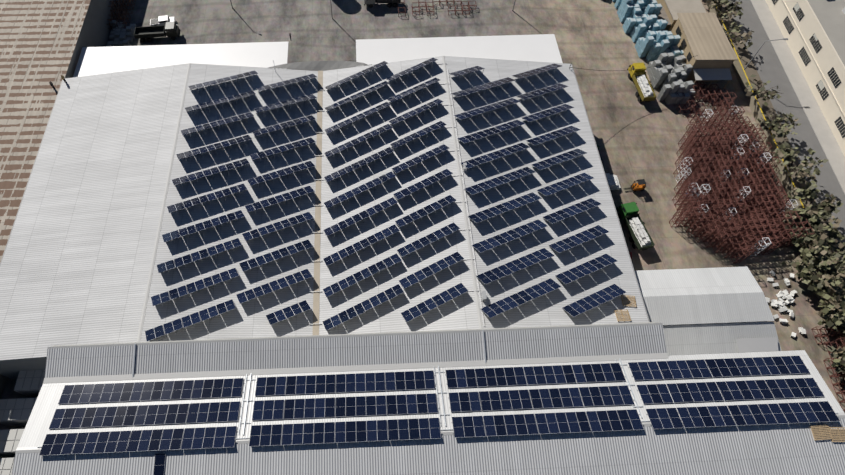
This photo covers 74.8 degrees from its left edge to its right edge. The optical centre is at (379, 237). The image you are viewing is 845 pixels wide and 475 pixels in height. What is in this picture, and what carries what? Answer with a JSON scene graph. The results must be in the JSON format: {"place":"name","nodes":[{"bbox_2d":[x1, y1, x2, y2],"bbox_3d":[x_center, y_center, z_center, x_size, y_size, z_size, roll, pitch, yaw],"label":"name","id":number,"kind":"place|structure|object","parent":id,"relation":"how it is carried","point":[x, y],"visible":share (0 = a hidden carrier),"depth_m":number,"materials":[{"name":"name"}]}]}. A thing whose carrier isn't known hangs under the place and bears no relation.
{"place":"outdoors","nodes":[
{"label":"outdoors","id":0,"kind":"place"},
{"bbox_2d":[0,357,46,378],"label":"walls","id":1,"kind":"structure","parent":0,"point":[10,369],"depth_m":77.07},
{"bbox_2d":[0,56,647,360],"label":"roof","id":2,"kind":"structure","parent":1,"relation":"on","point":[75,264],"depth_m":84.63,"materials":[{"name":"white metal"}]},
{"bbox_2d":[136,56,482,341],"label":"ridge caps","id":3,"kind":"object","parent":2,"relation":"on","point":[166,191],"visible":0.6,"depth_m":82.93,"materials":[{"name":"grey metal"}]},
{"bbox_2d":[268,61,366,70],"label":"gutter head","id":4,"kind":"object","parent":2,"relation":"on","point":[318,65],"visible":0.92,"depth_m":101.20},
{"bbox_2d":[313,71,322,334],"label":"valley gutter","id":5,"kind":"object","parent":2,"relation":"on","point":[316,299],"visible":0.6,"depth_m":85.69,"materials":[{"name":"grey metal"}]},
{"bbox_2d":[0,64,649,321],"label":"eave gutters","id":6,"kind":"object","parent":2,"relation":"attached to","point":[587,118],"visible":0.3,"depth_m":87.99,"materials":[{"name":"grey metal"}]},
{"bbox_2d":[37,61,647,447],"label":"cable trays","id":7,"kind":"object","parent":2,"relation":"on","point":[444,414],"visible":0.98,"depth_m":61.58,"materials":[{"name":"grey metal"}]},
{"bbox_2d":[309,63,484,325],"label":"roof cable trays","id":8,"kind":"object","parent":2,"relation":"on","point":[453,202],"visible":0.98,"depth_m":84.29,"materials":[{"name":"grey metal"}]},
{"bbox_2d":[39,58,839,474],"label":"solar panels","id":9,"kind":"object","parent":2,"relation":"on","point":[419,428],"visible":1,"depth_m":62.36,"materials":[{"name":"blue glass"}]},
{"bbox_2d":[463,163,486,300],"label":"inverter cabinets","id":10,"kind":"object","parent":2,"relation":"on","point":[483,295],"visible":0.82,"depth_m":75.33,"materials":[{"name":"grey metal"}]},
{"bbox_2d":[569,55,697,70],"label":"overhead cable","id":11,"kind":"object","parent":2,"relation":"attached to","point":[626,70],"visible":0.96,"depth_m":106.01,"materials":[{"name":"black plastic"}]},
{"bbox_2d":[0,0,118,398],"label":"building walls","id":12,"kind":"structure","parent":0,"point":[95,31],"depth_m":112.64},
{"bbox_2d":[0,0,90,261],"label":"building roof","id":13,"kind":"structure","parent":12,"relation":"on","point":[38,40],"depth_m":100.84,"materials":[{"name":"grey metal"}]},
{"bbox_2d":[150,15,174,25],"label":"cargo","id":14,"kind":"object","parent":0,"point":[160,20],"visible":0.77,"depth_m":120.32,"materials":[{"name":"white"}]},
{"bbox_2d":[0,0,844,457],"bbox_3d":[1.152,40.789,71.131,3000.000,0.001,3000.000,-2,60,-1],"label":"ground","id":15,"kind":"structure","parent":0,"point":[634,138],"depth_m":115.10,"materials":[{"name":"grey concrete"}]},
{"bbox_2d":[0,370,44,474],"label":"building","id":16,"kind":"structure","parent":15,"relation":"on","point":[18,411],"depth_m":76.73,"materials":[{"name":"grey"}]},
{"bbox_2d":[106,20,135,46],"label":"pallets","id":17,"kind":"object","parent":15,"relation":"on","point":[121,36],"visible":0.9,"depth_m":118.52,"materials":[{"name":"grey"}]},
{"bbox_2d":[134,22,180,42],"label":"truck","id":18,"kind":"object","parent":15,"relation":"on","point":[172,30],"visible":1,"depth_m":117.80,"materials":[{"name":"black metal"}]},
{"bbox_2d":[230,0,515,18],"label":"yard lamp posts","id":19,"kind":"object","parent":15,"relation":"on","point":[331,7],"visible":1,"depth_m":122.01,"materials":[{"name":"grey metal"}]},
{"bbox_2d":[364,0,400,7],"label":"truck","id":20,"kind":"object","parent":15,"relation":"on","point":[388,2],"visible":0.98,"depth_m":123.08,"materials":[{"name":"black metal"}]},
{"bbox_2d":[51,322,794,355],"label":"building walls","id":21,"kind":"structure","parent":15,"relation":"on","point":[362,334],"depth_m":65.28,"materials":[{"name":"grey metal"}]},
{"bbox_2d":[12,325,844,474],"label":"building roof","id":22,"kind":"structure","parent":21,"relation":"on","point":[784,449],"depth_m":58.14,"materials":[{"name":"grey metal"}]},
{"bbox_2d":[17,350,843,447],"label":"building roof","id":23,"kind":"structure","parent":21,"relation":"on","point":[37,429],"depth_m":61.09,"materials":[{"name":"white metal"}]},
{"bbox_2d":[614,295,844,441],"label":"pallets","id":24,"kind":"object","parent":21,"relation":"on","point":[840,437],"visible":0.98,"depth_m":58.72,"materials":[{"name":"brown wood"}]},
{"bbox_2d":[397,0,476,16],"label":"scrap metal racks","id":25,"kind":"object","parent":15,"relation":"on","point":[446,1],"visible":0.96,"depth_m":123.47,"materials":[{"name":"red metal"}]},
{"bbox_2d":[596,143,631,258],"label":"wall clutter","id":26,"kind":"object","parent":15,"relation":"on","point":[602,161],"depth_m":101.36,"materials":[{"name":"grey"}]},
{"bbox_2d":[624,179,645,191],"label":"forklift","id":27,"kind":"object","parent":15,"relation":"on","point":[640,185],"visible":1,"depth_m":98.34,"materials":[{"name":"orange metal"}]},
{"bbox_2d":[617,202,654,250],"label":"green truck","id":28,"kind":"object","parent":15,"relation":"on","point":[640,237],"visible":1,"depth_m":93.33,"materials":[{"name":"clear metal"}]},
{"bbox_2d":[612,0,661,33],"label":"blue crates","id":29,"kind":"object","parent":15,"relation":"on","point":[631,14],"visible":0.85,"depth_m":118.79,"materials":[{"name":"blue plastic"}]},
{"bbox_2d":[627,63,655,101],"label":"yellow truck","id":30,"kind":"object","parent":15,"relation":"on","point":[645,92],"visible":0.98,"depth_m":109.99,"materials":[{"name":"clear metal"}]},
{"bbox_2d":[630,16,683,64],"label":"blue crates","id":31,"kind":"object","parent":15,"relation":"on","point":[655,40],"visible":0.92,"depth_m":114.39,"materials":[{"name":"blue plastic"}]},
{"bbox_2d":[657,6,674,48],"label":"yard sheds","id":32,"kind":"object","parent":15,"relation":"on","point":[662,15],"visible":0.08,"depth_m":119.15,"materials":[{"name":"grey"}]},
{"bbox_2d":[646,52,694,104],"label":"grey crates","id":33,"kind":"object","parent":15,"relation":"on","point":[672,77],"visible":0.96,"depth_m":109.30,"materials":[{"name":"grey plastic"}]},
{"bbox_2d":[656,0,737,90],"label":"shed","id":34,"kind":"structure","parent":15,"relation":"on","point":[696,27],"depth_m":110.82,"materials":[{"name":"beige metal"}]},
{"bbox_2d":[605,173,805,337],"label":"white sacks","id":35,"kind":"object","parent":15,"relation":"on","point":[613,182],"visible":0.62,"depth_m":88.58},
{"bbox_2d":[676,80,752,134],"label":"metal frame pile","id":36,"kind":"object","parent":15,"relation":"on","point":[708,95],"visible":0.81,"depth_m":107.63,"materials":[{"name":"red metal"}]},
{"bbox_2d":[669,120,814,263],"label":"metal frame pile","id":37,"kind":"object","parent":15,"relation":"on","point":[765,226],"visible":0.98,"depth_m":95.59,"materials":[{"name":"red metal"}]},
{"bbox_2d":[705,0,844,327],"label":"boundary wall","id":38,"kind":"structure","parent":15,"relation":"on","point":[756,110],"depth_m":106.70,"materials":[{"name":"paint"}]},
{"bbox_2d":[718,0,844,291],"bbox_3d":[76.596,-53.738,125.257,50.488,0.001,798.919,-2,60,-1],"label":"dirt verge","id":39,"kind":"object","parent":15,"relation":"on","point":[744,56],"depth_m":111.97,"materials":[{"name":"brown soil"}]},
{"bbox_2d":[711,0,743,21],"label":"tree","id":40,"kind":"object","parent":39,"relation":"on","point":[734,11],"depth_m":118.76,"materials":[{"name":"green plant"}]},
{"bbox_2d":[723,22,753,49],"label":"tree","id":41,"kind":"object","parent":39,"relation":"on","point":[738,38],"depth_m":114.78,"materials":[{"name":"green plant"}]},
{"bbox_2d":[744,74,783,105],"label":"tree","id":42,"kind":"object","parent":39,"relation":"on","point":[772,94],"depth_m":106.51,"materials":[{"name":"green plant"}]},
{"bbox_2d":[744,38,787,69],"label":"street lamps","id":43,"kind":"object","parent":39,"relation":"on","point":[760,48],"visible":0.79,"depth_m":108.14,"materials":[{"name":"grey metal"}]},
{"bbox_2d":[757,111,800,139],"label":"tree","id":44,"kind":"object","parent":39,"relation":"on","point":[767,124],"depth_m":102.32,"materials":[{"name":"green plant"}]},
{"bbox_2d":[772,142,827,184],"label":"tree","id":45,"kind":"object","parent":39,"relation":"on","point":[803,174],"depth_m":97.30,"materials":[{"name":"green plant"}]},
{"bbox_2d":[804,222,844,272],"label":"tree","id":46,"kind":"object","parent":39,"relation":"on","point":[827,260],"depth_m":89.33,"materials":[{"name":"green plant"}]},
{"bbox_2d":[783,208,828,249],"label":"tree","id":47,"kind":"object","parent":15,"relation":"on","point":[803,240],"depth_m":91.77,"materials":[{"name":"green plant"}]},
{"bbox_2d":[782,245,844,296],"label":"tree","id":48,"kind":"object","parent":15,"relation":"on","point":[820,279],"depth_m":87.68,"materials":[{"name":"green plant"}]},
{"bbox_2d":[785,177,842,224],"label":"tree","id":49,"kind":"object","parent":15,"relation":"on","point":[825,211],"depth_m":93.13,"materials":[{"name":"green plant"}]},
{"bbox_2d":[811,327,844,410],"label":"rack stack","id":50,"kind":"object","parent":15,"relation":"on","point":[839,384],"visible":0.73,"depth_m":83.11,"materials":[{"name":"red metal"}]},
{"bbox_2d":[817,292,844,340],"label":"tree","id":51,"kind":"object","parent":15,"relation":"on","point":[830,320],"depth_m":83.77,"materials":[{"name":"green plant"}]},
{"bbox_2d":[826,268,844,319],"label":"tree","id":52,"kind":"object","parent":15,"relation":"on","point":[840,280],"depth_m":84.57,"materials":[{"name":"green plant"}]},
{"bbox_2d":[828,336,844,376],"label":"tree","id":53,"kind":"object","parent":15,"relation":"on","point":[839,353],"depth_m":80.83,"materials":[{"name":"green plant"}]},
{"bbox_2d":[15,323,844,453],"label":"building trims","id":54,"kind":"object","parent":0,"point":[344,368],"visible":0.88,"depth_m":63.68,"materials":[{"name":"white metal"}]},
{"bbox_2d":[40,62,838,450],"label":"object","id":55,"kind":"object","parent":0,"point":[362,194],"visible":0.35,"depth_m":85.50,"materials":[{"name":"silver metal"}]},
{"bbox_2d":[663,321,766,325],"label":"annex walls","id":56,"kind":"structure","parent":0,"point":[717,323],"depth_m":79.26,"materials":[{"name":"grey metal"}]},
{"bbox_2d":[635,266,780,354],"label":"annex roof","id":57,"kind":"structure","parent":56,"relation":"on","point":[698,299],"depth_m":79.38,"materials":[{"name":"white metal"}]},
{"bbox_2d":[736,337,778,352],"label":"roof panel","id":58,"kind":"object","parent":57,"relation":"on","point":[757,344],"visible":0.6,"depth_m":78.11,"materials":[{"name":"grey metal"}]},
{"bbox_2d":[727,0,844,258],"bbox_3d":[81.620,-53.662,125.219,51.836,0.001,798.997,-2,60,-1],"label":"street asphalt","id":59,"kind":"structure","parent":0,"point":[767,63],"depth_m":109.67,"materials":[{"name":"grey asphalt"}]},
{"bbox_2d":[750,0,844,193],"bbox_3d":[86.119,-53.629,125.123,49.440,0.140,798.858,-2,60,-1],"label":"sidewalk","id":60,"kind":"structure","parent":0,"point":[835,156],"depth_m":110.96,"materials":[{"name":"beige concrete"}]},
{"bbox_2d":[765,0,844,155],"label":"building","id":61,"kind":"structure","parent":60,"relation":"on","point":[813,31],"depth_m":110.45,"materials":[{"name":"beige concrete"}]},
{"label":"canopy posts","id":62,"kind":"object","parent":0,"visible":0},
{"bbox_2d":[73,34,562,76],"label":"canopy roofs","id":63,"kind":"structure","parent":62,"relation":"on","point":[113,59],"depth_m":106.33,"materials":[{"name":"white metal"}]}
]}

